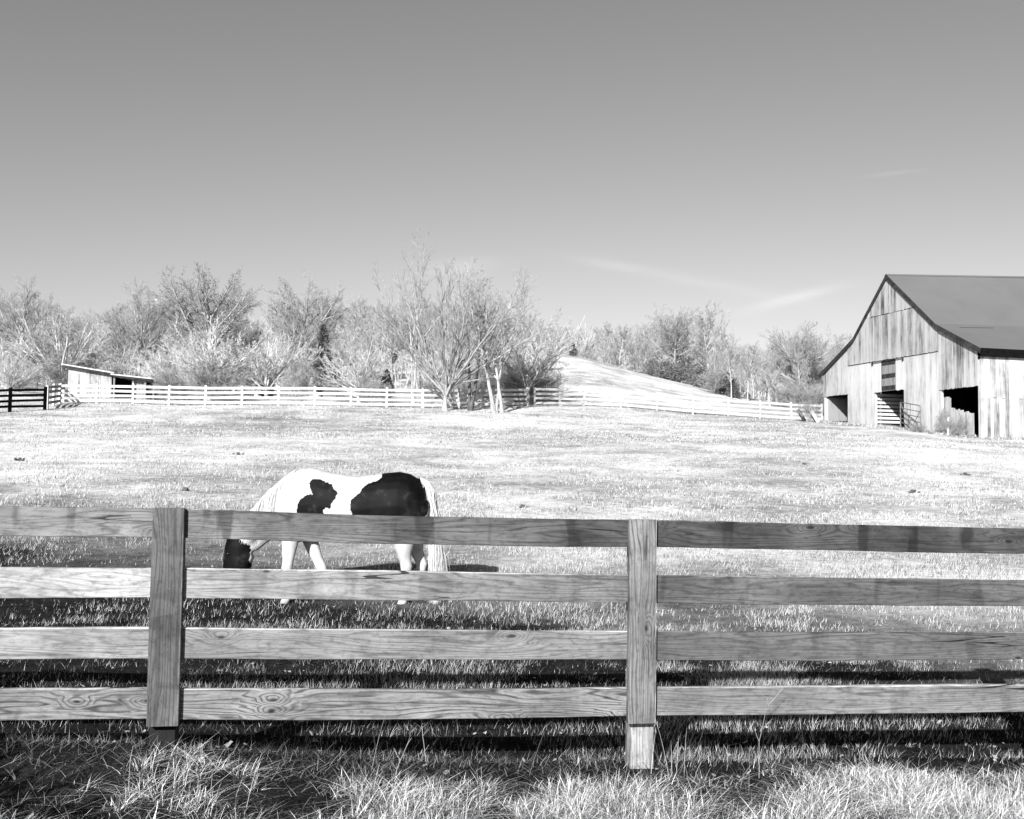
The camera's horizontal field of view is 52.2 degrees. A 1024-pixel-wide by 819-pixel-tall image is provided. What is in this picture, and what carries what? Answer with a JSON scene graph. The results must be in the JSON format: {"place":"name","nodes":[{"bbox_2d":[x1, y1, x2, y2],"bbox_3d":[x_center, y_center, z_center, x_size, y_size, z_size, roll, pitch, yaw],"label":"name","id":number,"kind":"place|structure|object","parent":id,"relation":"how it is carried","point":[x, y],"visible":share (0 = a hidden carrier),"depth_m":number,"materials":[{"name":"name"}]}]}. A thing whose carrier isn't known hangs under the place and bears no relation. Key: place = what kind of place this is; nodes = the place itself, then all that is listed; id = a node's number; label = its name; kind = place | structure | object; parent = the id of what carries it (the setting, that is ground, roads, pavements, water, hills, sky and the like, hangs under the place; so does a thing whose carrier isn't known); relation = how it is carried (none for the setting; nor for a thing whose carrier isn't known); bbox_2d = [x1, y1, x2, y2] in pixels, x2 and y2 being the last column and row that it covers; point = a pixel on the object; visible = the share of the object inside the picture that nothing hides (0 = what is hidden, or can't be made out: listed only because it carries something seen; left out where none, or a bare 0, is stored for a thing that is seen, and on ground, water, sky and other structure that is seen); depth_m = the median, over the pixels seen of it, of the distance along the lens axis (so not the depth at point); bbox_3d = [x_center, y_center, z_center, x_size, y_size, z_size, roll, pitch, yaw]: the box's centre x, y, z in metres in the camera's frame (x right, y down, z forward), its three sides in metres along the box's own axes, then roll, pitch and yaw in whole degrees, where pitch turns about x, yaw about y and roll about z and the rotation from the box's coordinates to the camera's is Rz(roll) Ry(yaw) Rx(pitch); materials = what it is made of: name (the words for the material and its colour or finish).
{"place":"outdoors","nodes":[
{"label":"outdoors","id":0,"kind":"place"},
{"bbox_2d":[0,356,1023,818],"bbox_3d":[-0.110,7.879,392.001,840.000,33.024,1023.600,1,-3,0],"label":"ground","id":1,"kind":"structure","parent":0,"point":[584,372],"depth_m":13.84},
{"bbox_2d":[0,328,39,386],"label":"bare tree","id":2,"kind":"object","parent":1,"relation":"on","point":[17,355],"visible":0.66,"depth_m":85.69,"materials":[{"name":"white plant"}]},
{"bbox_2d":[0,293,40,360],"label":"bare tree","id":3,"kind":"object","parent":1,"relation":"on","point":[4,324],"visible":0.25,"depth_m":114.99,"materials":[{"name":"grey plant"}]},
{"bbox_2d":[0,355,42,394],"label":"bare tree","id":4,"kind":"object","parent":1,"relation":"on","point":[8,378],"visible":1,"depth_m":70.19,"materials":[{"name":"white plant"}]},
{"bbox_2d":[0,387,46,411],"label":"paddock fence","id":5,"kind":"object","parent":1,"relation":"on","point":[9,401],"visible":0.9,"depth_m":55.62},
{"bbox_2d":[0,274,63,386],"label":"bare tree","id":6,"kind":"object","parent":1,"relation":"on","point":[15,321],"visible":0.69,"depth_m":96.45,"materials":[{"name":"grey plant"}]},
{"bbox_2d":[21,322,53,388],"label":"bare tree","id":7,"kind":"object","parent":1,"relation":"on","point":[37,339],"visible":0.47,"depth_m":89.17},
{"bbox_2d":[24,291,75,381],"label":"bare tree","id":8,"kind":"object","parent":1,"relation":"on","point":[37,307],"visible":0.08,"depth_m":148.73,"materials":[{"name":"grey plant"}]},
{"bbox_2d":[46,384,61,408],"bbox_3d":[-26.588,-0.666,60.619,0.179,2.027,6.251,2,-3,-18],"label":"corner fence","id":9,"kind":"object","parent":1,"relation":"on","point":[53,391],"visible":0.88,"depth_m":60.53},
{"bbox_2d":[21,354,89,389],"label":"bare shrub","id":10,"kind":"object","parent":1,"relation":"on","point":[46,369],"visible":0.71,"depth_m":86.67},
{"bbox_2d":[32,310,81,383],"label":"bare tree","id":11,"kind":"object","parent":1,"relation":"on","point":[49,329],"visible":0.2,"depth_m":108.29,"materials":[{"name":"grey plant"}]},
{"bbox_2d":[0,302,116,389],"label":"bare tree","id":12,"kind":"object","parent":1,"relation":"on","point":[66,348],"visible":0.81,"depth_m":86.91,"materials":[{"name":"white plant"}]},
{"bbox_2d":[32,302,86,381],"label":"bare tree","id":13,"kind":"object","parent":1,"relation":"on","point":[68,310],"visible":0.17,"depth_m":155.78,"materials":[{"name":"grey plant"}]},
{"bbox_2d":[46,315,113,368],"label":"bare tree","id":14,"kind":"object","parent":1,"relation":"on","point":[73,331],"visible":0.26,"depth_m":97.63,"materials":[{"name":"grey plant"}]},
{"bbox_2d":[77,339,143,377],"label":"bare tree","id":15,"kind":"object","parent":1,"relation":"on","point":[120,369],"visible":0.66,"depth_m":89.42,"materials":[{"name":"white plant"}]},
{"bbox_2d":[61,363,165,399],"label":"lean to shed","id":16,"kind":"object","parent":1,"relation":"on","point":[84,376],"visible":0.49,"depth_m":79.23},
{"bbox_2d":[75,302,173,373],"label":"bare tree","id":17,"kind":"object","parent":1,"relation":"on","point":[115,346],"visible":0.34,"depth_m":107.70,"materials":[{"name":"grey plant"}]},
{"bbox_2d":[103,276,183,376],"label":"bare tree","id":18,"kind":"object","parent":1,"relation":"on","point":[140,337],"visible":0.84,"depth_m":94.36,"materials":[{"name":"grey plant"}]},
{"bbox_2d":[117,304,192,377],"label":"bare tree","id":19,"kind":"object","parent":1,"relation":"on","point":[157,325],"visible":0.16,"depth_m":114.93,"materials":[{"name":"grey plant"}]},
{"bbox_2d":[121,345,201,382],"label":"bare tree","id":20,"kind":"object","parent":1,"relation":"on","point":[156,366],"visible":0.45,"depth_m":87.67,"materials":[{"name":"white plant"}]},
{"bbox_2d":[142,360,200,399],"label":"bare shrub","id":21,"kind":"object","parent":1,"relation":"on","point":[174,373],"visible":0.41,"depth_m":78.55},
{"bbox_2d":[147,365,198,399],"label":"bare shrub","id":22,"kind":"object","parent":1,"relation":"on","point":[168,378],"visible":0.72,"depth_m":77.87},
{"bbox_2d":[149,329,213,394],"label":"bare tree","id":23,"kind":"object","parent":1,"relation":"on","point":[186,359],"visible":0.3,"depth_m":90.87,"materials":[{"name":"white plant"}]},
{"bbox_2d":[134,260,264,373],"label":"bare tree","id":24,"kind":"object","parent":1,"relation":"on","point":[229,326],"visible":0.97,"depth_m":97.75,"materials":[{"name":"grey plant"}]},
{"bbox_2d":[162,287,249,346],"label":"bare tree","id":25,"kind":"object","parent":1,"relation":"on","point":[207,310],"visible":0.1,"depth_m":155.75,"materials":[{"name":"grey plant"}]},
{"bbox_2d":[179,352,234,400],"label":"bare shrub","id":26,"kind":"object","parent":1,"relation":"on","point":[207,378],"visible":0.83,"depth_m":75.79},
{"bbox_2d":[183,296,233,361],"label":"bare tree","id":27,"kind":"object","parent":1,"relation":"on","point":[205,328],"visible":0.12,"depth_m":108.14,"materials":[{"name":"grey plant"}]},
{"bbox_2d":[153,310,265,399],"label":"bare tree","id":28,"kind":"object","parent":1,"relation":"on","point":[211,356],"visible":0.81,"depth_m":77.24,"materials":[{"name":"white plant"}]},
{"bbox_2d":[186,358,257,400],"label":"bare shrub","id":29,"kind":"object","parent":1,"relation":"on","point":[238,381],"visible":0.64,"depth_m":76.69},
{"bbox_2d":[223,320,268,394],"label":"bare tree","id":30,"kind":"object","parent":1,"relation":"on","point":[252,333],"visible":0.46,"depth_m":106.47,"materials":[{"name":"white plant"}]},
{"bbox_2d":[212,334,310,396],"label":"bare tree","id":31,"kind":"object","parent":1,"relation":"on","point":[256,395],"visible":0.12,"depth_m":89.18,"materials":[{"name":"white plant"}]},
{"bbox_2d":[217,324,322,399],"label":"bare tree","id":32,"kind":"object","parent":1,"relation":"on","point":[268,380],"visible":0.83,"depth_m":79.64,"materials":[{"name":"white plant"}]},
{"bbox_2d":[258,296,297,386],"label":"bare tree","id":33,"kind":"object","parent":1,"relation":"on","point":[268,319],"visible":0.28,"depth_m":144.89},
{"bbox_2d":[59,383,527,407],"bbox_3d":[-13.213,-0.820,65.112,29.137,2.017,2.236,1,-3,-8],"label":"pasture fence","id":34,"kind":"object","parent":1,"relation":"on","point":[133,391],"visible":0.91,"depth_m":64.27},
{"bbox_2d":[254,306,332,396],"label":"bare tree","id":35,"kind":"object","parent":1,"relation":"on","point":[301,338],"visible":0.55,"depth_m":96.98,"materials":[{"name":"grey plant"}]},
{"bbox_2d":[263,330,333,395],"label":"bare tree","id":36,"kind":"object","parent":1,"relation":"on","point":[306,364],"visible":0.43,"depth_m":87.76,"materials":[{"name":"white plant"}]},
{"bbox_2d":[272,359,327,401],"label":"bare shrub","id":37,"kind":"object","parent":1,"relation":"on","point":[300,380],"visible":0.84,"depth_m":73.38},
{"bbox_2d":[263,270,358,395],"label":"bare tree","id":38,"kind":"object","parent":1,"relation":"on","point":[326,314],"visible":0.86,"depth_m":99.97,"materials":[{"name":"grey plant"}]},
{"bbox_2d":[289,298,348,357],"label":"bare tree","id":39,"kind":"object","parent":1,"relation":"on","point":[328,324],"visible":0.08,"depth_m":141.69,"materials":[{"name":"grey plant"}]},
{"bbox_2d":[293,319,348,395],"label":"bare tree","id":40,"kind":"object","parent":1,"relation":"on","point":[332,336],"visible":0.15,"depth_m":98.33,"materials":[{"name":"grey plant"}]},
{"bbox_2d":[311,323,332,396],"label":"cedar tree","id":41,"kind":"object","parent":1,"relation":"on","point":[323,335],"visible":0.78,"depth_m":88.15,"materials":[{"name":"black plant"}]},
{"bbox_2d":[222,468,449,603],"bbox_3d":[-1.929,1.427,11.435,2.543,1.560,0.626,1,-3,0],"label":"horse","id":42,"kind":"object","parent":1,"relation":"on","point":[312,490],"visible":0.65,"depth_m":11.26},
{"bbox_2d":[324,337,362,400],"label":"bare tree","id":43,"kind":"object","parent":1,"relation":"on","point":[341,348],"visible":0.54,"depth_m":84.77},
{"bbox_2d":[320,370,368,402],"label":"bare shrub","id":44,"kind":"object","parent":1,"relation":"on","point":[340,390],"visible":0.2,"depth_m":80.66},
{"bbox_2d":[337,294,376,330],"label":"bare tree","id":45,"kind":"object","parent":1,"relation":"on","point":[354,305],"visible":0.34,"depth_m":181.43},
{"bbox_2d":[332,310,386,366],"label":"bare tree","id":46,"kind":"object","parent":1,"relation":"on","point":[354,321],"visible":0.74,"depth_m":96.44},
{"bbox_2d":[311,329,408,402],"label":"bare tree","id":47,"kind":"object","parent":1,"relation":"on","point":[365,368],"visible":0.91,"depth_m":75.78,"materials":[{"name":"white plant"}]},
{"bbox_2d":[344,298,381,380],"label":"bare tree","id":48,"kind":"object","parent":1,"relation":"on","point":[363,313],"visible":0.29,"depth_m":153.27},
{"bbox_2d":[351,332,380,401],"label":"bare tree","id":49,"kind":"object","parent":1,"relation":"on","point":[366,341],"visible":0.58,"depth_m":81.41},
{"bbox_2d":[349,374,394,402],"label":"bare shrub","id":50,"kind":"object","parent":1,"relation":"on","point":[372,386],"visible":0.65,"depth_m":73.26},
{"bbox_2d":[378,369,394,398],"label":"cedar tree","id":51,"kind":"object","parent":1,"relation":"on","point":[388,379],"visible":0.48,"depth_m":84.06,"materials":[{"name":"black plant"}]},
{"bbox_2d":[357,298,425,387],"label":"bare tree","id":52,"kind":"object","parent":1,"relation":"on","point":[391,355],"visible":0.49,"depth_m":108.85,"materials":[{"name":"grey plant"}]},
{"bbox_2d":[0,310,826,406],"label":"wood","id":53,"kind":"object","parent":1,"relation":"on","point":[763,395],"visible":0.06,"depth_m":151.28,"materials":[{"name":"grey plant"}]},
{"bbox_2d":[372,227,464,402],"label":"bare tree","id":54,"kind":"object","parent":1,"relation":"on","point":[412,334],"visible":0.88,"depth_m":74.78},
{"bbox_2d":[408,308,435,388],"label":"bare tree","id":55,"kind":"object","parent":1,"relation":"on","point":[422,322],"visible":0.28,"depth_m":116.19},
{"bbox_2d":[407,372,449,403],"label":"bare shrub","id":56,"kind":"object","parent":1,"relation":"on","point":[426,385],"visible":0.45,"depth_m":68.44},
{"bbox_2d":[408,342,458,398],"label":"bare tree","id":57,"kind":"object","parent":1,"relation":"on","point":[441,373],"visible":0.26,"depth_m":87.40,"materials":[{"name":"white plant"}]},
{"bbox_2d":[413,294,466,384],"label":"bare tree","id":58,"kind":"object","parent":1,"relation":"on","point":[437,311],"visible":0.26,"depth_m":150.49,"materials":[{"name":"grey plant"}]},
{"bbox_2d":[422,302,470,382],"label":"bare tree","id":59,"kind":"object","parent":1,"relation":"on","point":[449,342],"visible":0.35,"depth_m":98.72,"materials":[{"name":"grey plant"}]},
{"bbox_2d":[362,256,561,410],"bbox_3d":[-3.399,-4.835,64.200,11.215,10.121,12.939,1,-3,-11],"label":"bare tree","id":60,"kind":"object","parent":1,"relation":"on","point":[447,387],"visible":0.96,"depth_m":62.33,"materials":[{"name":"grey plant"}]},
{"bbox_2d":[449,291,502,410],"bbox_3d":[-2.255,-3.657,64.731,3.667,7.731,2.770,1,-3,-1],"label":"bare tree","id":61,"kind":"object","parent":1,"relation":"on","point":[470,405],"visible":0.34,"depth_m":64.17,"materials":[{"name":"grey plant"}]},
{"bbox_2d":[2,714,965,818],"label":"grass stalks","id":62,"kind":"object","parent":1,"relation":"on","point":[684,761],"depth_m":5.35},
{"bbox_2d":[448,257,551,412],"bbox_3d":[-0.866,-4.427,63.462,6.680,9.515,6.167,1,-3,0],"label":"bare tree","id":63,"kind":"object","parent":1,"relation":"on","point":[482,349],"visible":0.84,"depth_m":62.56,"materials":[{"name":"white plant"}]},
{"bbox_2d":[0,506,1023,768],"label":"board fence","id":64,"kind":"object","parent":1,"relation":"on","point":[164,644],"visible":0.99,"depth_m":5.43,"materials":[{"name":"grey wood"}]},
{"bbox_2d":[0,725,1023,818],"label":"verge grass","id":65,"kind":"structure","parent":1,"relation":"on","point":[971,800],"depth_m":4.89,"materials":[{"name":"plant"}]},
{"bbox_2d":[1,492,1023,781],"bbox_3d":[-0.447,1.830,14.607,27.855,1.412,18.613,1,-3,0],"label":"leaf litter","id":66,"kind":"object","parent":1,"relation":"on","point":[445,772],"visible":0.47,"depth_m":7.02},
{"bbox_2d":[496,366,535,401],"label":"bare shrub","id":67,"kind":"object","parent":1,"relation":"on","point":[515,379],"visible":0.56,"depth_m":70.13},
{"bbox_2d":[509,311,541,352],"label":"bare tree","id":68,"kind":"object","parent":1,"relation":"on","point":[524,324],"visible":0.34,"depth_m":178.71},
{"bbox_2d":[471,307,581,403],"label":"bare tree","id":69,"kind":"object","parent":1,"relation":"on","point":[545,361],"visible":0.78,"depth_m":69.72,"materials":[{"name":"white plant"}]},
{"bbox_2d":[34,401,1023,439],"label":"rough grass","id":70,"kind":"structure","parent":1,"relation":"on","point":[897,428],"depth_m":57.48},
{"bbox_2d":[516,364,567,401],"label":"bare shrub","id":71,"kind":"object","parent":1,"relation":"on","point":[546,381],"visible":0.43,"depth_m":71.95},
{"bbox_2d":[576,340,595,358],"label":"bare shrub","id":72,"kind":"object","parent":1,"relation":"on","point":[587,355],"visible":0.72,"depth_m":137.36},
{"bbox_2d":[591,326,616,365],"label":"bare tree","id":73,"kind":"object","parent":1,"relation":"on","point":[604,351],"visible":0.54,"depth_m":141.10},
{"bbox_2d":[596,327,637,366],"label":"bare tree","id":74,"kind":"object","parent":1,"relation":"on","point":[616,349],"visible":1,"depth_m":134.13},
{"bbox_2d":[603,325,641,369],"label":"bare tree","id":75,"kind":"object","parent":1,"relation":"on","point":[625,359],"visible":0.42,"depth_m":148.78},
{"bbox_2d":[625,323,654,373],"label":"bare tree","id":76,"kind":"object","parent":1,"relation":"on","point":[641,360],"visible":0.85,"depth_m":137.28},
{"bbox_2d":[628,321,670,373],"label":"bare tree","id":77,"kind":"object","parent":1,"relation":"on","point":[649,328],"visible":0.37,"depth_m":145.21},
{"bbox_2d":[653,360,671,379],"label":"evergreen bush","id":78,"kind":"object","parent":1,"relation":"on","point":[661,372],"visible":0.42,"depth_m":112.68,"materials":[{"name":"grey plant"}]},
{"bbox_2d":[638,303,709,365],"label":"bare tree","id":79,"kind":"object","parent":1,"relation":"on","point":[675,339],"visible":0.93,"depth_m":128.08,"materials":[{"name":"grey plant"}]},
{"bbox_2d":[662,361,691,382],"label":"evergreen bush","id":80,"kind":"object","parent":1,"relation":"on","point":[673,372],"visible":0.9,"depth_m":109.84,"materials":[{"name":"grey plant"}]},
{"bbox_2d":[533,387,822,419],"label":"pasture fence","id":81,"kind":"object","parent":1,"relation":"on","point":[656,403],"visible":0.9,"depth_m":70.91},
{"bbox_2d":[664,320,711,383],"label":"bare tree","id":82,"kind":"object","parent":1,"relation":"on","point":[688,362],"visible":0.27,"depth_m":135.85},
{"bbox_2d":[691,365,718,389],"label":"evergreen bush","id":83,"kind":"object","parent":1,"relation":"on","point":[701,369],"visible":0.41,"depth_m":103.28,"materials":[{"name":"grey plant"}]},
{"bbox_2d":[685,299,733,372],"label":"bare tree","id":84,"kind":"object","parent":1,"relation":"on","point":[702,338],"visible":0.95,"depth_m":122.30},
{"bbox_2d":[695,362,731,393],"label":"bare shrub","id":85,"kind":"object","parent":1,"relation":"on","point":[711,383],"visible":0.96,"depth_m":97.33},
{"bbox_2d":[706,347,729,372],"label":"bare tree","id":86,"kind":"object","parent":1,"relation":"on","point":[714,356],"visible":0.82,"depth_m":105.78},
{"bbox_2d":[714,344,744,398],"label":"bare tree","id":87,"kind":"object","parent":1,"relation":"on","point":[735,360],"visible":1,"depth_m":96.39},
{"bbox_2d":[724,382,742,397],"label":"evergreen bush","id":88,"kind":"object","parent":1,"relation":"on","point":[736,393],"visible":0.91,"depth_m":98.02,"materials":[{"name":"grey plant"}]},
{"bbox_2d":[732,343,764,400],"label":"bare tree","id":89,"kind":"object","parent":1,"relation":"on","point":[746,364],"visible":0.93,"depth_m":96.97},
{"bbox_2d":[738,354,765,398],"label":"bare tree","id":90,"kind":"object","parent":1,"relation":"on","point":[753,373],"visible":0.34,"depth_m":111.31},
{"bbox_2d":[751,342,781,401],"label":"bare tree","id":91,"kind":"object","parent":1,"relation":"on","point":[766,343],"visible":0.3,"depth_m":132.93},
{"bbox_2d":[755,352,785,406],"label":"bare tree","id":92,"kind":"object","parent":1,"relation":"on","point":[770,364],"visible":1,"depth_m":95.66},
{"bbox_2d":[771,376,804,407],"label":"bare shrub","id":93,"kind":"object","parent":1,"relation":"on","point":[785,393],"visible":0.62,"depth_m":95.92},
{"bbox_2d":[746,317,849,386],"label":"bare tree","id":94,"kind":"object","parent":1,"relation":"on","point":[812,359],"visible":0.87,"depth_m":111.99,"materials":[{"name":"grey plant"}]},
{"bbox_2d":[788,346,811,386],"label":"bare tree","id":95,"kind":"object","parent":1,"relation":"on","point":[798,371],"visible":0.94,"depth_m":108.75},
{"bbox_2d":[783,378,823,412],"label":"bare shrub","id":96,"kind":"object","parent":1,"relation":"on","point":[811,395],"visible":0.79,"depth_m":92.40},
{"bbox_2d":[794,398,823,421],"bbox_3d":[18.147,0.106,64.081,2.012,2.038,1.833,-2,-4,39],"label":"bare bramble","id":97,"kind":"object","parent":1,"relation":"on","point":[808,407],"visible":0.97,"depth_m":63.98,"materials":[{"name":"white plant"}]},
{"bbox_2d":[804,361,824,387],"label":"bare tree","id":98,"kind":"object","parent":1,"relation":"on","point":[814,375],"visible":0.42,"depth_m":116.98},
{"bbox_2d":[900,402,921,431],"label":"tube gate","id":99,"kind":"structure","parent":1,"relation":"on","point":[910,427],"depth_m":54.21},
{"bbox_2d":[819,274,1023,438],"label":"barn","id":100,"kind":"structure","parent":1,"relation":"on","point":[930,345],"depth_m":55.63,"materials":[{"name":"wood"},{"name":"metal"}]},
{"bbox_2d":[881,359,895,389],"bbox_3d":[20.642,-1.886,57.272,0.057,1.610,1.240,2,-3,-15],"label":"hay door","id":101,"kind":"structure","parent":100,"relation":"in","point":[888,376],"depth_m":57.20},
{"bbox_2d":[951,412,970,436],"bbox_3d":[21.769,0.713,50.561,1.115,1.464,0.983,4,-4,-42],"label":"bare bramble","id":102,"kind":"object","parent":1,"relation":"on","point":[960,424],"visible":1,"depth_m":50.50,"materials":[{"name":"white plant"}]},
{"bbox_2d":[0,498,1023,811],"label":"dull grass","id":103,"kind":"structure","parent":0,"point":[488,686],"depth_m":6.71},
{"bbox_2d":[0,0,1023,402],"label":"sky","id":104,"kind":"structure","parent":0,"point":[773,161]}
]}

